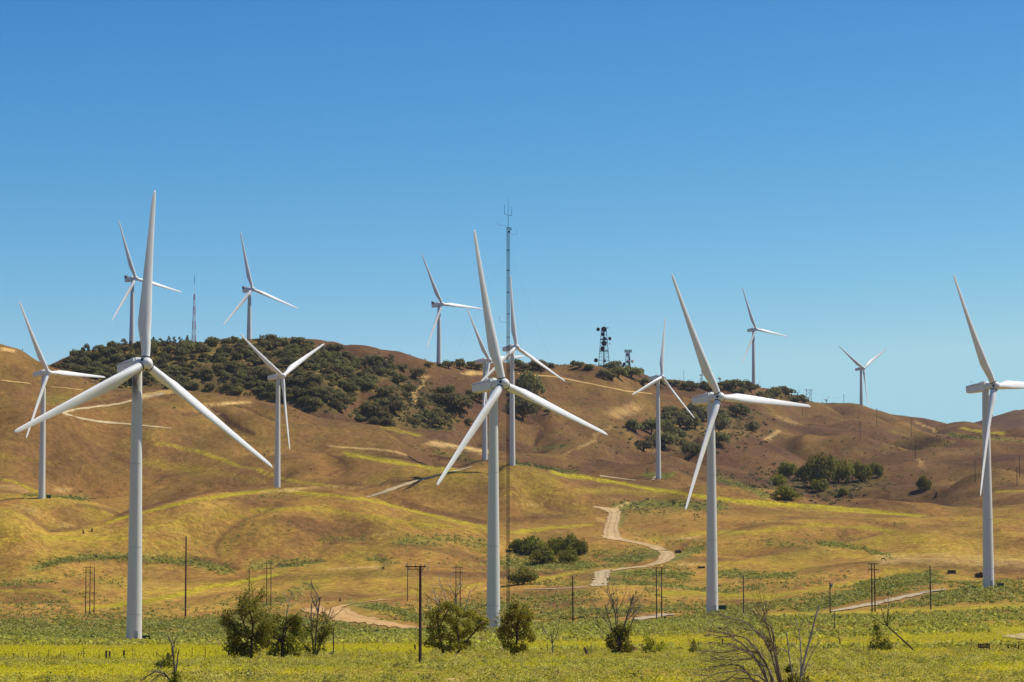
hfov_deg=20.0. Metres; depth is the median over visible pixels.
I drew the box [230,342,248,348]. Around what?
oak tree
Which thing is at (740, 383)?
oak tree
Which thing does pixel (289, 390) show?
oak tree
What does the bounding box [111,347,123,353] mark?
oak tree
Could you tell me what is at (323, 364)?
oak tree
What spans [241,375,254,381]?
oak tree
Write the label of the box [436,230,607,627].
wind turbine
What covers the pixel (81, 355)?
oak tree
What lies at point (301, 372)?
oak tree
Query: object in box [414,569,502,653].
leaning tree
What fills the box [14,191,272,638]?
wind turbine
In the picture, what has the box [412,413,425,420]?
oak tree
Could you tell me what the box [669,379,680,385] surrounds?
oak tree
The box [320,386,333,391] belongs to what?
oak tree
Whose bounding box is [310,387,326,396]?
oak tree
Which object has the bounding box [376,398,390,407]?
oak tree
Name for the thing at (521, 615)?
leafy tree
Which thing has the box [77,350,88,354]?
oak tree
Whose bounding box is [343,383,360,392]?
oak tree
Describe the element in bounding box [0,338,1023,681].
ground
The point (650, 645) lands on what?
green bush
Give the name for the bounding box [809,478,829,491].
broadleaf tree
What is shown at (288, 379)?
oak tree
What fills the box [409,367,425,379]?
oak tree
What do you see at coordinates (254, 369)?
oak tree
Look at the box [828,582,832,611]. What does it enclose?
utility pole
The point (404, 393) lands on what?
oak tree
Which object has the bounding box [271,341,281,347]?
oak tree
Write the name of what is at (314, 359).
oak tree
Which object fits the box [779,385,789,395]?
oak tree
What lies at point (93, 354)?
oak tree
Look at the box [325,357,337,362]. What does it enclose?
oak tree
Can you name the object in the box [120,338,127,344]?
pine tree
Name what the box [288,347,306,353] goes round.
oak tree
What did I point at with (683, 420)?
oak tree
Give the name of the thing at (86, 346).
pine tree
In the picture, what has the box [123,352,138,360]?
oak tree
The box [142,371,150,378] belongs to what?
oak tree
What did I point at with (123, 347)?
oak tree
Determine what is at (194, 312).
banded tower
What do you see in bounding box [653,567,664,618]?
double pole
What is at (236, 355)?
oak tree
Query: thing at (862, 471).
broadleaf tree
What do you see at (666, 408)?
oak tree
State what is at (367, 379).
oak tree
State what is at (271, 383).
oak tree
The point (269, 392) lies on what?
oak tree
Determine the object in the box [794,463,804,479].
broadleaf tree
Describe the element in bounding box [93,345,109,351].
oak tree
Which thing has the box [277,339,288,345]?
oak tree
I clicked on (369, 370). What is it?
oak tree
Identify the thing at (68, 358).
oak tree
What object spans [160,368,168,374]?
oak tree
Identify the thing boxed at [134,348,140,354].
oak tree
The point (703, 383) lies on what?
oak tree
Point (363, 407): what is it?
oak tree
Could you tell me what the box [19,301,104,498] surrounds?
wind turbine
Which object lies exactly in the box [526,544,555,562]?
thicket tree
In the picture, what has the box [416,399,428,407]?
oak tree
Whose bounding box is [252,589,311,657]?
leafy tree
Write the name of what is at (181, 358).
oak tree
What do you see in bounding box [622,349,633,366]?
cell tower
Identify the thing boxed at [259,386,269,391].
oak tree
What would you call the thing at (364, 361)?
pine tree
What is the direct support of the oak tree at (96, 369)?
on the ground at (196, 454)
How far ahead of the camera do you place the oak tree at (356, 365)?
2310.39 m
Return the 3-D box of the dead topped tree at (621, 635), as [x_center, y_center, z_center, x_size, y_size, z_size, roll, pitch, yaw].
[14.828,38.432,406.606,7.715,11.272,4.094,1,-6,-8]
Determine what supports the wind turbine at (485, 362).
on the ground at (196, 454)
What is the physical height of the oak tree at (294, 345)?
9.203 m
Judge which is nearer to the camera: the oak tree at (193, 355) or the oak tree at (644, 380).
the oak tree at (193, 355)
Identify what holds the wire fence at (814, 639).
on the ground at (196, 454)
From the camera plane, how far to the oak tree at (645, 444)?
2346.25 m
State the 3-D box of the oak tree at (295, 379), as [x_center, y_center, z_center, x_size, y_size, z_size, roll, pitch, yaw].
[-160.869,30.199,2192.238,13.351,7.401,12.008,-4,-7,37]
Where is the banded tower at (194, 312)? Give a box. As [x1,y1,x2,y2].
[192,276,195,341]
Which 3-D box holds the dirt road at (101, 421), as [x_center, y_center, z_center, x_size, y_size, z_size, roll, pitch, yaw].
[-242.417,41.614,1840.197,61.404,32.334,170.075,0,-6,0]
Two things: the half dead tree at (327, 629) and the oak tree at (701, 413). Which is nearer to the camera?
the half dead tree at (327, 629)
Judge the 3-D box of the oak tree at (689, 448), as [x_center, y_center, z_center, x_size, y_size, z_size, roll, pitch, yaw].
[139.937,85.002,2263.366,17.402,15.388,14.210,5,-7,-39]
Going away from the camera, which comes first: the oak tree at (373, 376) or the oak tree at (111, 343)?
the oak tree at (111, 343)
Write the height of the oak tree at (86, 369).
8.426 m
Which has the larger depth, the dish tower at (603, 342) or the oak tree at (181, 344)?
the dish tower at (603, 342)
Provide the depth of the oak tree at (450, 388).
2347.99 m
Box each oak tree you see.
[50,363,59,368]
[56,362,71,368]
[62,356,70,363]
[68,363,79,370]
[69,349,79,357]
[73,366,84,372]
[74,353,86,357]
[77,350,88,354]
[77,356,90,365]
[83,365,93,373]
[86,351,102,359]
[87,362,101,367]
[88,367,103,373]
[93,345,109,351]
[94,371,108,375]
[97,356,110,363]
[101,346,117,355]
[103,366,114,372]
[105,368,116,375]
[106,341,120,346]
[109,353,124,360]
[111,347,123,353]
[119,345,132,353]
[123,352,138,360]
[128,374,147,383]
[132,341,140,347]
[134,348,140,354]
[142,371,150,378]
[150,343,158,352]
[152,356,165,364]
[158,344,175,352]
[159,363,167,368]
[160,353,171,358]
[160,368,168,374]
[165,365,181,370]
[169,370,182,375]
[172,342,188,347]
[172,375,187,382]
[173,346,190,355]
[175,355,188,360]
[176,341,194,345]
[180,344,195,351]
[181,381,188,388]
[187,353,197,358]
[188,381,199,389]
[190,370,199,375]
[195,343,211,351]
[196,368,213,375]
[198,353,210,359]
[204,336,219,345]
[204,374,213,378]
[204,383,214,388]
[208,354,222,359]
[211,362,226,369]
[213,356,228,362]
[215,347,223,352]
[221,338,232,342]
[221,371,231,380]
[222,346,234,353]
[222,381,233,387]
[224,360,241,368]
[227,385,244,394]
[228,336,238,342]
[228,376,238,383]
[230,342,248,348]
[230,350,243,360]
[233,370,246,378]
[234,368,251,373]
[237,378,246,383]
[240,348,254,355]
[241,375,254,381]
[244,353,257,357]
[244,380,255,386]
[245,355,262,365]
[247,367,259,375]
[249,346,266,351]
[250,385,262,391]
[253,367,268,375]
[254,337,267,344]
[259,340,274,349]
[259,369,271,377]
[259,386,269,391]
[261,334,276,340]
[263,351,273,356]
[266,380,280,385]
[266,390,275,396]
[268,383,275,389]
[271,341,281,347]
[271,350,279,355]
[273,336,288,342]
[273,362,280,367]
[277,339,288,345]
[278,355,292,361]
[279,349,292,353]
[279,351,295,357]
[280,376,294,385]
[280,392,293,400]
[281,387,296,392]
[282,358,293,365]
[284,343,299,349]
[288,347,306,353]
[289,348,300,357]
[290,337,305,344]
[290,357,307,366]
[291,376,303,383]
[293,387,308,397]
[294,369,307,375]
[296,378,314,384]
[297,397,305,402]
[299,342,310,348]
[302,363,319,367]
[305,381,317,387]
[305,397,323,404]
[307,355,321,362]
[307,386,319,391]
[308,374,323,381]
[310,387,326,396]
[313,351,323,356]
[317,348,330,357]
[318,361,333,368]
[319,367,334,373]
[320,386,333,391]
[321,394,332,400]
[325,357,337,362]
[326,343,343,350]
[326,374,335,378]
[327,381,337,386]
[328,397,343,407]
[329,350,341,356]
[332,358,350,365]
[332,363,347,370]
[332,391,346,398]
[333,372,342,380]
[335,379,347,385]
[336,403,348,410]
[337,369,347,375]
[339,395,351,404]
[342,352,353,358]
[342,382,352,389]
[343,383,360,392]
[345,372,358,378]
[346,366,354,371]
[346,392,356,396]
[346,396,356,401]
[348,362,361,367]
[351,355,365,360]
[354,414,366,420]
[356,371,370,375]
[358,402,372,412]
[361,381,377,388]
[362,367,375,373]
[363,377,377,382]
[364,373,379,380]
[364,401,381,405]
[366,416,381,423]
[367,354,382,361]
[368,403,388,412]
[374,360,383,364]
[375,385,394,395]
[376,368,391,374]
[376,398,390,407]
[376,410,394,418]
[378,418,394,424]
[384,363,397,369]
[384,399,406,413]
[387,394,402,401]
[392,373,408,384]
[396,362,408,370]
[400,383,417,390]
[401,391,411,396]
[407,417,420,422]
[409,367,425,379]
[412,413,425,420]
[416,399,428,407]
[418,408,438,421]
[424,362,433,365]
[428,415,449,426]
[431,392,439,399]
[431,407,442,412]
[436,385,446,392]
[436,393,450,403]
[438,411,450,418]
[442,359,455,368]
[442,384,455,393]
[445,392,462,405]
[447,392,473,411]
[452,358,467,368]
[465,389,478,399]
[465,417,472,424]
[466,361,480,368]
[470,393,487,401]
[503,397,539,420]
[514,358,523,367]
[515,370,545,393]
[519,363,529,368]
[528,358,548,369]
[529,396,548,406]
[547,362,555,368]
[572,360,583,367]
[581,364,594,368]
[597,368,612,377]
[603,360,621,370]
[606,365,628,377]
[624,366,643,377]
[624,418,642,432]
[634,439,653,450]
[637,377,651,384]
[640,417,662,433]
[646,435,655,444]
[652,431,680,447]
[654,412,676,426]
[662,405,680,411]
[662,424,673,433]
[665,427,688,442]
[667,410,685,416]
[668,414,693,427]
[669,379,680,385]
[676,409,695,415]
[677,382,689,388]
[678,438,689,446]
[681,440,701,454]
[683,382,699,389]
[686,413,702,428]
[688,401,706,410]
[693,406,706,421]
[698,381,709,387]
[703,385,722,391]
[715,416,729,432]
[715,432,729,444]
[716,412,731,423]
[717,381,731,387]
[718,409,732,417]
[727,403,750,416]
[728,379,745,388]
[730,388,748,393]
[736,379,753,387]
[744,421,761,430]
[746,384,760,391]
[755,391,764,396]
[762,392,775,398]
[766,386,782,398]
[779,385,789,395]
[786,394,805,401]
[798,398,809,402]
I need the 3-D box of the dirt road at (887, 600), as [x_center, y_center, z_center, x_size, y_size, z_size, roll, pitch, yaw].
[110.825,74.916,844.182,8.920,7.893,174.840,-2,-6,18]
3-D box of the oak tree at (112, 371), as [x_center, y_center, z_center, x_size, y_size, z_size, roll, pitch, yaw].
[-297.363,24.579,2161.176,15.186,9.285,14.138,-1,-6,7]
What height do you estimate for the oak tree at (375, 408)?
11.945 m
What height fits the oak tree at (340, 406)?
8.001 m
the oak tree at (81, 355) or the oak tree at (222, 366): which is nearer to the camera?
the oak tree at (222, 366)
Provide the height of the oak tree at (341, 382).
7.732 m
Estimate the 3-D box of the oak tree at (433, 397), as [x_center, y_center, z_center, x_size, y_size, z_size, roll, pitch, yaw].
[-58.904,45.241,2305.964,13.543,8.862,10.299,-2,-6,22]
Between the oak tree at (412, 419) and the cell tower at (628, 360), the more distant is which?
the cell tower at (628, 360)
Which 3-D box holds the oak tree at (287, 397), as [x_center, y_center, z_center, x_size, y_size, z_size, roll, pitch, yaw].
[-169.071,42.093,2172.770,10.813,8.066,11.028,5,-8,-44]
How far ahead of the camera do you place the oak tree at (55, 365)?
1909.09 m
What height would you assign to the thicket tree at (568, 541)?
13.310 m
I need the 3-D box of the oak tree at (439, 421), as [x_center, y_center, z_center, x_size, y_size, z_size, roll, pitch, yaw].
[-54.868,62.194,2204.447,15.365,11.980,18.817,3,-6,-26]
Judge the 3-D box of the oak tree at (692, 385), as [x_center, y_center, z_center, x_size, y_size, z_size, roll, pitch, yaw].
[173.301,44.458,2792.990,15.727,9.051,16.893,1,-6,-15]
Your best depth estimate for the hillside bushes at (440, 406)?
2222.91 m
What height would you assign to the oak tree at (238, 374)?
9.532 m
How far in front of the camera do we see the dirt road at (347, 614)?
929.54 m
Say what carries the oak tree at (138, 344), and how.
on the ground at (196, 454)
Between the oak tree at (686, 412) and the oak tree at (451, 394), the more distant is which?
the oak tree at (686, 412)
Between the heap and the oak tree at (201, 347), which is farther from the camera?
the oak tree at (201, 347)
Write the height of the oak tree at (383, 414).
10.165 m
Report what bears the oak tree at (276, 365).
on the ground at (196, 454)
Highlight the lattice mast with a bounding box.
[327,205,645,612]
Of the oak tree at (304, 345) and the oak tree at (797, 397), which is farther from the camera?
the oak tree at (797, 397)
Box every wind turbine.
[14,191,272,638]
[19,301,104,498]
[112,221,181,343]
[223,233,297,338]
[240,334,323,486]
[422,254,481,363]
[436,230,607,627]
[467,308,523,459]
[481,275,564,465]
[632,317,693,478]
[672,274,810,612]
[742,287,787,384]
[839,346,886,406]
[953,274,1023,587]
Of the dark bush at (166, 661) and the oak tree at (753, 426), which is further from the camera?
the oak tree at (753, 426)
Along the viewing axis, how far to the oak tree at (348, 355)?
2349.49 m
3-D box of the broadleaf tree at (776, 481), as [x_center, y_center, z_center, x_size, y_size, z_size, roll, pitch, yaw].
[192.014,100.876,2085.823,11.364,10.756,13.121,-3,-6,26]
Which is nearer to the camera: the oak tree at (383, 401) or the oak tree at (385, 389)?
the oak tree at (383, 401)
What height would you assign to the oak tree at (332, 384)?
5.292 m
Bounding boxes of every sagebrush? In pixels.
[0,487,1023,650]
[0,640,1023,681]
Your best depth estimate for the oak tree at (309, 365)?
2227.44 m
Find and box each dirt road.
[1,380,30,383]
[62,392,171,428]
[300,605,323,613]
[324,599,418,628]
[366,466,472,496]
[517,373,651,393]
[523,587,580,589]
[588,569,611,585]
[592,506,675,570]
[600,475,635,480]
[634,613,673,619]
[831,588,945,610]
[1002,633,1023,638]
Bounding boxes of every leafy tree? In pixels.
[214,575,281,658]
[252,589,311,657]
[493,592,536,655]
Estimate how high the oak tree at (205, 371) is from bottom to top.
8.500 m
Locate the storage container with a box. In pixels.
[947,570,955,573]
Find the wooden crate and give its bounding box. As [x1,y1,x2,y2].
[978,643,989,649]
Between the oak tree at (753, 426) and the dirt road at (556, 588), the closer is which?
the dirt road at (556, 588)
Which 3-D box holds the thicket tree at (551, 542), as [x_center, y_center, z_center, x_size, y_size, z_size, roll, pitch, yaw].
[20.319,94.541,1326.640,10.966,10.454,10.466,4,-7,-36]
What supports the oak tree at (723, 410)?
on the ground at (196, 454)
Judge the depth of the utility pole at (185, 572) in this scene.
981.06 m
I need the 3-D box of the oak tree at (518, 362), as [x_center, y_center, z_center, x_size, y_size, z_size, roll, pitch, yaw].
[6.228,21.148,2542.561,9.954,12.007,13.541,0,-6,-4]
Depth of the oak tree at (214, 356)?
2246.83 m
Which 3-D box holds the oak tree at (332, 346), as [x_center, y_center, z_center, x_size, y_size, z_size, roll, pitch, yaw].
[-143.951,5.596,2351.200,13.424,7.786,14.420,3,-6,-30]
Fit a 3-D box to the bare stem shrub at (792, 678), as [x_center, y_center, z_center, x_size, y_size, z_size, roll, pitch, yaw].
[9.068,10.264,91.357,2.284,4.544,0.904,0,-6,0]
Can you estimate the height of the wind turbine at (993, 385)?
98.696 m
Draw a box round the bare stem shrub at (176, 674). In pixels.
[133,626,183,681]
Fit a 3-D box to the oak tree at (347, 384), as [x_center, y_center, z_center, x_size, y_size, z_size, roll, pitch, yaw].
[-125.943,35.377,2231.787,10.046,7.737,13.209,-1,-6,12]
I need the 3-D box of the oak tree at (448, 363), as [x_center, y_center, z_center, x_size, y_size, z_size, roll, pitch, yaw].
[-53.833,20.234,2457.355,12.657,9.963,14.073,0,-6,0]
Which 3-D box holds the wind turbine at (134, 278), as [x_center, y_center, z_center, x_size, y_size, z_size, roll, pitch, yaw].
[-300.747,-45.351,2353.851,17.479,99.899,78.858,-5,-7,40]
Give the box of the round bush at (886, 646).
[866,624,893,650]
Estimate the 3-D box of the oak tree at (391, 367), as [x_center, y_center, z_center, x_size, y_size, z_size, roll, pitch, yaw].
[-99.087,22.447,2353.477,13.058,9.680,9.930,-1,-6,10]
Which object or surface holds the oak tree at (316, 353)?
on the ground at (196, 454)
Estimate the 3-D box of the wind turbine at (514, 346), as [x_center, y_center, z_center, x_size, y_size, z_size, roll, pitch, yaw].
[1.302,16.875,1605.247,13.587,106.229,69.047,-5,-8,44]
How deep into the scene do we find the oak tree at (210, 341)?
2302.79 m
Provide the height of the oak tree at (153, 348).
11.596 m
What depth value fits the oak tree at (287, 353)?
2260.01 m
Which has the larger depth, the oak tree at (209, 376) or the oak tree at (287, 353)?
the oak tree at (287, 353)
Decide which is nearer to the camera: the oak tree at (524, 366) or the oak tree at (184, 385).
the oak tree at (184, 385)
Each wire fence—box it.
[5,647,306,658]
[325,642,547,651]
[639,637,994,647]
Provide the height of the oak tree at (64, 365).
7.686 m
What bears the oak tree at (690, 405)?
on the ground at (196, 454)
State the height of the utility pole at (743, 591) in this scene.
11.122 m
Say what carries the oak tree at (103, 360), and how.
on the ground at (196, 454)
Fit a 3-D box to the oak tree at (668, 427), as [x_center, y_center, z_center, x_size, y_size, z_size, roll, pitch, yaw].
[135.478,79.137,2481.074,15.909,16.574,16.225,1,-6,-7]
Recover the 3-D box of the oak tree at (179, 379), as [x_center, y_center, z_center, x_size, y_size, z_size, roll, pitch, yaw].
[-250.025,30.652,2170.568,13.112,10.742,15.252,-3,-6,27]
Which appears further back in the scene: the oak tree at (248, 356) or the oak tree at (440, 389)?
the oak tree at (440, 389)
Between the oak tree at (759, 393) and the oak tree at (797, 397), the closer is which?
the oak tree at (759, 393)
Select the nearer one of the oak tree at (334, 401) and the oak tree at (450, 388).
the oak tree at (334, 401)
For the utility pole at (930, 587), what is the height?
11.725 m
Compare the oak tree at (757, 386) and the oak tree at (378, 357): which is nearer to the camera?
the oak tree at (378, 357)
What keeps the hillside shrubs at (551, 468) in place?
on the ground at (196, 454)
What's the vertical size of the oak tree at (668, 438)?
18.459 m
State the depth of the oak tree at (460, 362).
2499.38 m
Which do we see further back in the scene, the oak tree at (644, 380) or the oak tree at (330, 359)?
the oak tree at (644, 380)
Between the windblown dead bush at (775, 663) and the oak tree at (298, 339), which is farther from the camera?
the oak tree at (298, 339)
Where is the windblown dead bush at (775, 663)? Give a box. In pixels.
[667,575,792,681]
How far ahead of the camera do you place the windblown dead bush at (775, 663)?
91.39 m
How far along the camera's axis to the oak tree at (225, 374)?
2189.59 m
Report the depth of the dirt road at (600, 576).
1153.75 m
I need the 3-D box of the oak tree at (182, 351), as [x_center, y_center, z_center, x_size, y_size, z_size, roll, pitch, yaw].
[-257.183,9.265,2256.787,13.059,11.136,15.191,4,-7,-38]
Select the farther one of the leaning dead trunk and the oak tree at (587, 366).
the oak tree at (587, 366)
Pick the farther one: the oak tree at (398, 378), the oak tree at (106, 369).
the oak tree at (398, 378)
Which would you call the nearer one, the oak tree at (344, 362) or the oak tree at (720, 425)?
the oak tree at (344, 362)
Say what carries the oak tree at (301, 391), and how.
on the ground at (196, 454)
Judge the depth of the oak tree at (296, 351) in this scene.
2272.06 m
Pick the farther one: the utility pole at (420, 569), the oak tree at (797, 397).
the oak tree at (797, 397)
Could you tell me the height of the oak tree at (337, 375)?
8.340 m
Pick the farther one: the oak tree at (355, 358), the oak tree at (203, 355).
the oak tree at (355, 358)
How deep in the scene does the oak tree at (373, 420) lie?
2154.61 m
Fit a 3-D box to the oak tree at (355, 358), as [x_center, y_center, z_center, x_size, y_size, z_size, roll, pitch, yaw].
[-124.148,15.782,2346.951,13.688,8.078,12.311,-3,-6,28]
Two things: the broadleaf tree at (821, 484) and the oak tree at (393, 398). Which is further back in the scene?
the oak tree at (393, 398)
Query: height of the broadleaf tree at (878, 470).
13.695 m
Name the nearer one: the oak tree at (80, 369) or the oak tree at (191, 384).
the oak tree at (191, 384)
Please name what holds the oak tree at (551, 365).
on the ground at (196, 454)
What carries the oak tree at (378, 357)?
on the ground at (196, 454)
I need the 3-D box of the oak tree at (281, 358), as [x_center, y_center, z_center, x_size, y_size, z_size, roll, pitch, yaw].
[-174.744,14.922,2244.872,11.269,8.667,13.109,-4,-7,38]
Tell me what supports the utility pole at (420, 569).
on the ground at (196, 454)
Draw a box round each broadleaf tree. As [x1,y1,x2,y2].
[770,474,787,484]
[774,484,802,500]
[776,459,796,477]
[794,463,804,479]
[802,451,836,487]
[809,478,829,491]
[826,457,854,482]
[838,487,848,494]
[851,460,872,480]
[866,461,875,471]
[873,464,883,476]
[915,474,931,489]
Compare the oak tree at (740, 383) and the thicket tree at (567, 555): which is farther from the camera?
the oak tree at (740, 383)
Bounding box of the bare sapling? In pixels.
[538,619,559,651]
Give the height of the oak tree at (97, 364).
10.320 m
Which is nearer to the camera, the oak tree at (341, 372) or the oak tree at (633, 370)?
the oak tree at (341, 372)
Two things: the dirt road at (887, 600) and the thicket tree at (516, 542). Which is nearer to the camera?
the dirt road at (887, 600)
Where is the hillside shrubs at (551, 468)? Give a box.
[22,336,1023,516]
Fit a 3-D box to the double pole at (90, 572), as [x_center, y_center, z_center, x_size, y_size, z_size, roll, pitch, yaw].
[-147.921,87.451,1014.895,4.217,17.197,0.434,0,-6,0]
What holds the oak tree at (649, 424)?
on the ground at (196, 454)
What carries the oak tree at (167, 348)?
on the ground at (196, 454)
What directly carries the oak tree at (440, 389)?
on the ground at (196, 454)
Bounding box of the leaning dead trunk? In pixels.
[870,591,913,650]
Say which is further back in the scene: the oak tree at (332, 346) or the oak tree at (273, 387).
the oak tree at (332, 346)
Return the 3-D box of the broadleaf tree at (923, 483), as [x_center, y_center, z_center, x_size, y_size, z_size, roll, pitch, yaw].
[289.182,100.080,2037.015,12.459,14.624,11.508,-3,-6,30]
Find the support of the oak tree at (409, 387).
on the ground at (196, 454)
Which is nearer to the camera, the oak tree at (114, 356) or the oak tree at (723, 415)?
the oak tree at (114, 356)
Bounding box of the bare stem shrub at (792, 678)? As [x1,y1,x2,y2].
[763,599,835,681]
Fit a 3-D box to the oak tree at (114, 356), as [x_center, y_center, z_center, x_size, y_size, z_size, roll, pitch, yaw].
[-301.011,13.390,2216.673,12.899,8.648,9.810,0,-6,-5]
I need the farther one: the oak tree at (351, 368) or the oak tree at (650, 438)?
the oak tree at (650, 438)
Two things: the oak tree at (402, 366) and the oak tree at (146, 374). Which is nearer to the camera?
the oak tree at (146, 374)
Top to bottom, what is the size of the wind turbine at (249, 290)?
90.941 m
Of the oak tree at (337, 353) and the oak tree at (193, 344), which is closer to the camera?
the oak tree at (193, 344)
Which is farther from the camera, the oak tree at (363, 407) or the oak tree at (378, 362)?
the oak tree at (378, 362)
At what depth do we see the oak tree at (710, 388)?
2843.92 m
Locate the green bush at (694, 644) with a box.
[681,631,703,652]
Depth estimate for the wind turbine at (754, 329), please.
3143.52 m
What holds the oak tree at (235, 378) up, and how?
on the ground at (196, 454)
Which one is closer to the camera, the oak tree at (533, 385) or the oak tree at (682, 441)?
the oak tree at (682, 441)
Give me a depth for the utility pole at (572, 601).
759.29 m
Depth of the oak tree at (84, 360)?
2218.00 m
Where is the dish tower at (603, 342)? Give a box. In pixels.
[594,327,610,367]
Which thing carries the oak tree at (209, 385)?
on the ground at (196, 454)
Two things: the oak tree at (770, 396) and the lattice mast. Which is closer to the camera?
the lattice mast
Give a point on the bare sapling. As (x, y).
(552, 640)
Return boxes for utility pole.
[185,536,186,616]
[405,564,425,661]
[406,563,407,600]
[570,577,573,620]
[741,575,745,611]
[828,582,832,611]
[929,566,931,609]
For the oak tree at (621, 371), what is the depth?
2636.03 m
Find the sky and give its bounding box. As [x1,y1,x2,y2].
[0,0,1023,423]
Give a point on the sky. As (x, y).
(835, 163)
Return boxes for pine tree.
[81,343,89,351]
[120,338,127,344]
[360,355,370,367]
[369,365,378,371]
[370,354,375,365]
[385,354,394,360]
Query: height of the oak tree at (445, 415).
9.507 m
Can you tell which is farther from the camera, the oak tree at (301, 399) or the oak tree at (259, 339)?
the oak tree at (259, 339)
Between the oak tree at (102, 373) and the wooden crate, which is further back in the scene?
the oak tree at (102, 373)
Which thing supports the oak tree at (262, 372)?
on the ground at (196, 454)
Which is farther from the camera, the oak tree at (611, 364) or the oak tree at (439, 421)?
the oak tree at (611, 364)
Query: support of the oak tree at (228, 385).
on the ground at (196, 454)
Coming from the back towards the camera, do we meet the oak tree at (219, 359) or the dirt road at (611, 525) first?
the oak tree at (219, 359)
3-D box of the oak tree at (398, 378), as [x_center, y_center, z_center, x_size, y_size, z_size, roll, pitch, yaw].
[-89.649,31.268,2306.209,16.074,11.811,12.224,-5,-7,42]
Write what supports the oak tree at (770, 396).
on the ground at (196, 454)
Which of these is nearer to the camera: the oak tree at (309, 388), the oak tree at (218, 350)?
the oak tree at (309, 388)
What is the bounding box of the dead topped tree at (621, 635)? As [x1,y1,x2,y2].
[591,575,644,652]
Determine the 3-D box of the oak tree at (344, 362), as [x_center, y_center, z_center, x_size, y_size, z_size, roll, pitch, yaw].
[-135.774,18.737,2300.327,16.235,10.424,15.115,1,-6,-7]
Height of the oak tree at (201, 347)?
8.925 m
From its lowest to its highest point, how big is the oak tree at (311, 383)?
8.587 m
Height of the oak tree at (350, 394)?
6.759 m
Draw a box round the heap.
[974,572,982,577]
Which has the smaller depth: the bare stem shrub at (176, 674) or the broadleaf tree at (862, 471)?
the bare stem shrub at (176, 674)
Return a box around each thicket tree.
[507,566,539,584]
[508,538,524,549]
[514,535,547,553]
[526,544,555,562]
[547,537,561,553]
[554,532,577,550]
[556,546,580,561]
[572,538,588,553]
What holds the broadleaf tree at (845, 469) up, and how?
on the ground at (196, 454)
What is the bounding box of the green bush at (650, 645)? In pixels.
[641,632,665,653]
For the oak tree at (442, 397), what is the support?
on the ground at (196, 454)
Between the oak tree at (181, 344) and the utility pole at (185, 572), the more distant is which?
the oak tree at (181, 344)
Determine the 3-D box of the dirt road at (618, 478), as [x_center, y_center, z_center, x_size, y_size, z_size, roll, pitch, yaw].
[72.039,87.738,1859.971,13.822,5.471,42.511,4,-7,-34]
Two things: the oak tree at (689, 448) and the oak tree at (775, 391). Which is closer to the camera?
the oak tree at (689, 448)
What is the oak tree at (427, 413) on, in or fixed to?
on the ground at (196, 454)
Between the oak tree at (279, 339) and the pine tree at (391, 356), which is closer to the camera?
the oak tree at (279, 339)
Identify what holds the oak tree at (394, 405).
on the ground at (196, 454)
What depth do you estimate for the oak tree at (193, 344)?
2287.50 m
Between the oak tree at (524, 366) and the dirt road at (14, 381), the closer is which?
the dirt road at (14, 381)
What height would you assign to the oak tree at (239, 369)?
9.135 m
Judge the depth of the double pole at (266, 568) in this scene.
1020.54 m
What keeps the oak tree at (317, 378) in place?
on the ground at (196, 454)
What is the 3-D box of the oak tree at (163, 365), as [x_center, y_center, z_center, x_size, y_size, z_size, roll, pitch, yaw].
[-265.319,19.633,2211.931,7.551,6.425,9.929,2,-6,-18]
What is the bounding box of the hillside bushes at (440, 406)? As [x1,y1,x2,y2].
[60,341,867,504]
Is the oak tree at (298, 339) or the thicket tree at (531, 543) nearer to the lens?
the thicket tree at (531, 543)
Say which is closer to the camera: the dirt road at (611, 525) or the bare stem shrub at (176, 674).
the bare stem shrub at (176, 674)
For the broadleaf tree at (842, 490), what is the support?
on the ground at (196, 454)
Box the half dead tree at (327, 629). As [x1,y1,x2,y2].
[289,579,341,655]
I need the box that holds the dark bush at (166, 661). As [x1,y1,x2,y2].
[154,648,177,668]
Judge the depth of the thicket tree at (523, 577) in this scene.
1136.68 m
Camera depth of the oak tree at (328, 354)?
2301.01 m
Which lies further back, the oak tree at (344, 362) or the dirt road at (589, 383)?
the dirt road at (589, 383)
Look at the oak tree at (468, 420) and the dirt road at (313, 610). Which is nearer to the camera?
the dirt road at (313, 610)
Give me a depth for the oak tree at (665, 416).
2506.15 m
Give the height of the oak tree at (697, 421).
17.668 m
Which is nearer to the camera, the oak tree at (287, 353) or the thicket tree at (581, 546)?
the thicket tree at (581, 546)
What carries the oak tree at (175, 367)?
on the ground at (196, 454)
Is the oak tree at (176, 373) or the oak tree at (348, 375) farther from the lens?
the oak tree at (348, 375)
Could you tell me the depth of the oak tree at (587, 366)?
2604.71 m
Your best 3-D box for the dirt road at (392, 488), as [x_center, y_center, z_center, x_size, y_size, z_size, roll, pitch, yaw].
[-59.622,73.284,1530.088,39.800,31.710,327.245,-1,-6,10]
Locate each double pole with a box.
[83,567,94,614]
[264,563,273,606]
[453,567,462,608]
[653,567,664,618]
[868,563,878,611]
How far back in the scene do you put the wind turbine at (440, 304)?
2572.79 m
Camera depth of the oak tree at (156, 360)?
2243.26 m
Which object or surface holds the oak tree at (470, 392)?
on the ground at (196, 454)
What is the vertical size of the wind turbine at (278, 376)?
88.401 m
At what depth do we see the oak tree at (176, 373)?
2196.69 m
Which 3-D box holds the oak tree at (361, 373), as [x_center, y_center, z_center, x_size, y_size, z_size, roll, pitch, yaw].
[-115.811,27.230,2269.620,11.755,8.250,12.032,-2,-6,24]
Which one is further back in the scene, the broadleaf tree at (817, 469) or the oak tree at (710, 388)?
the oak tree at (710, 388)

